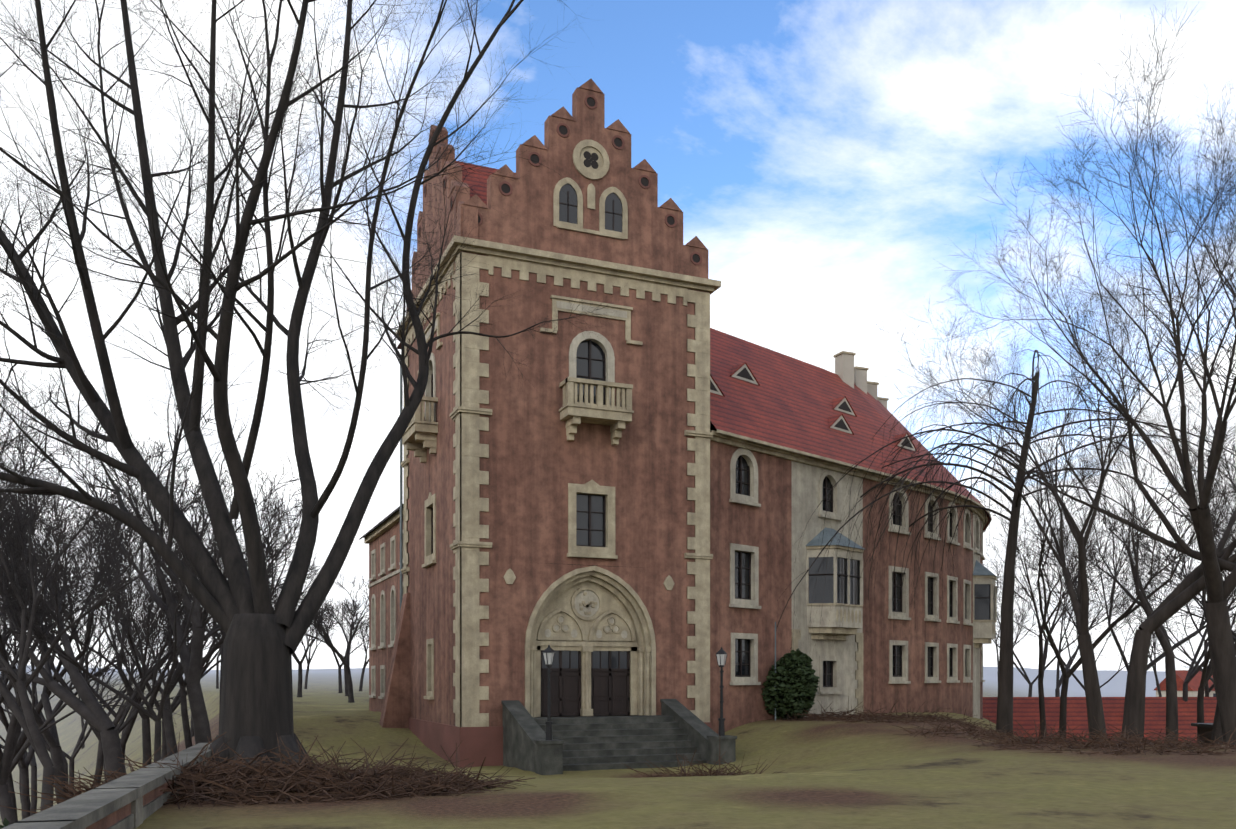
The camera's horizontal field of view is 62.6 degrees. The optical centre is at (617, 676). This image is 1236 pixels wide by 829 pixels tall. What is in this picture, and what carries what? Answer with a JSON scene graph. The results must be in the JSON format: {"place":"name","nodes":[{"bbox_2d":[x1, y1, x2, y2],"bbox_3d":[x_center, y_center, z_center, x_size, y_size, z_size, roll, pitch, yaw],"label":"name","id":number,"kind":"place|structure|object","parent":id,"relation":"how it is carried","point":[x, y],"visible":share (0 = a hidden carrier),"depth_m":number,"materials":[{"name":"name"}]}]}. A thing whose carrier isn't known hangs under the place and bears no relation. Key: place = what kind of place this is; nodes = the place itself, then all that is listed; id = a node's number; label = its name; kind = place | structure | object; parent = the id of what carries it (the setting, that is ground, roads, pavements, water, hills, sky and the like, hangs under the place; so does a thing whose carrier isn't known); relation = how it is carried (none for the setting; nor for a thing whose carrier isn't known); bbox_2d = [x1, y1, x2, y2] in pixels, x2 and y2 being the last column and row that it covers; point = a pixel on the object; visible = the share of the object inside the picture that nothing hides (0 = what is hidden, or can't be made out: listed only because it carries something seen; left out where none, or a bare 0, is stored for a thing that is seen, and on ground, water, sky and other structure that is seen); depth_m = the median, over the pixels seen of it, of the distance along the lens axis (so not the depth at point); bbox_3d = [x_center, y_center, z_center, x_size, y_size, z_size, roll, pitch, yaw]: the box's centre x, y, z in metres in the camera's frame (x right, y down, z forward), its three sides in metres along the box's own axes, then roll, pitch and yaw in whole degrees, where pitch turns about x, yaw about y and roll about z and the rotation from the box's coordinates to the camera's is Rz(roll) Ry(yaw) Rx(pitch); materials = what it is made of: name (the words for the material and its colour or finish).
{"place":"outdoors","nodes":[
{"label":"outdoors","id":0,"kind":"place"},
{"bbox_2d":[0,665,1235,828],"bbox_3d":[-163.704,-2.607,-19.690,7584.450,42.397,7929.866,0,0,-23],"label":"ground","id":1,"kind":"structure","parent":0,"point":[863,774],"depth_m":16.80,"materials":[{"name":"green plant"}]},
{"bbox_2d":[1,743,211,828],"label":"retaining wall","id":2,"kind":"structure","parent":1,"relation":"on","point":[133,799],"depth_m":11.43,"materials":[{"name":"stone"},{"name":"brick"}]},
{"bbox_2d":[0,0,624,772],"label":"tree","id":3,"kind":"object","parent":1,"relation":"on","point":[264,638],"visible":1,"depth_m":18.54,"materials":[{"name":"brown plant"}]},
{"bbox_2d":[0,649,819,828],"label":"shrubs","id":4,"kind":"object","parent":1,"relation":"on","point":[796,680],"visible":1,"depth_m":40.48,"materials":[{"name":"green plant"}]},
{"bbox_2d":[379,79,736,774],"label":"tower","id":5,"kind":"structure","parent":1,"relation":"on","point":[554,617],"depth_m":36.35,"materials":[{"name":"brick"}]},
{"bbox_2d":[0,362,1235,826],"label":"trees","id":6,"kind":"object","parent":1,"relation":"on","point":[32,608],"visible":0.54,"depth_m":33.23,"materials":[{"name":"black plant"}]},
{"bbox_2d":[0,697,1235,818],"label":"brush","id":7,"kind":"object","parent":1,"relation":"on","point":[305,779],"visible":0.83,"depth_m":15.44,"materials":[{"name":"brown plant"}]},
{"bbox_2d":[359,328,997,733],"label":"building wing","id":8,"kind":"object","parent":1,"relation":"on","point":[793,440],"visible":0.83,"depth_m":45.53,"materials":[{"name":"red brick"}]},
{"bbox_2d":[776,5,1235,744],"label":"trees","id":9,"kind":"object","parent":1,"relation":"on","point":[1208,575],"visible":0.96,"depth_m":35.53,"materials":[{"name":"brown plant"}]},
{"bbox_2d":[983,670,1216,744],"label":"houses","id":10,"kind":"structure","parent":1,"relation":"on","point":[1026,713],"depth_m":69.38,"materials":[{"name":"brick"}]},
{"bbox_2d":[0,0,1235,670],"label":"sky","id":11,"kind":"structure","parent":0,"point":[825,157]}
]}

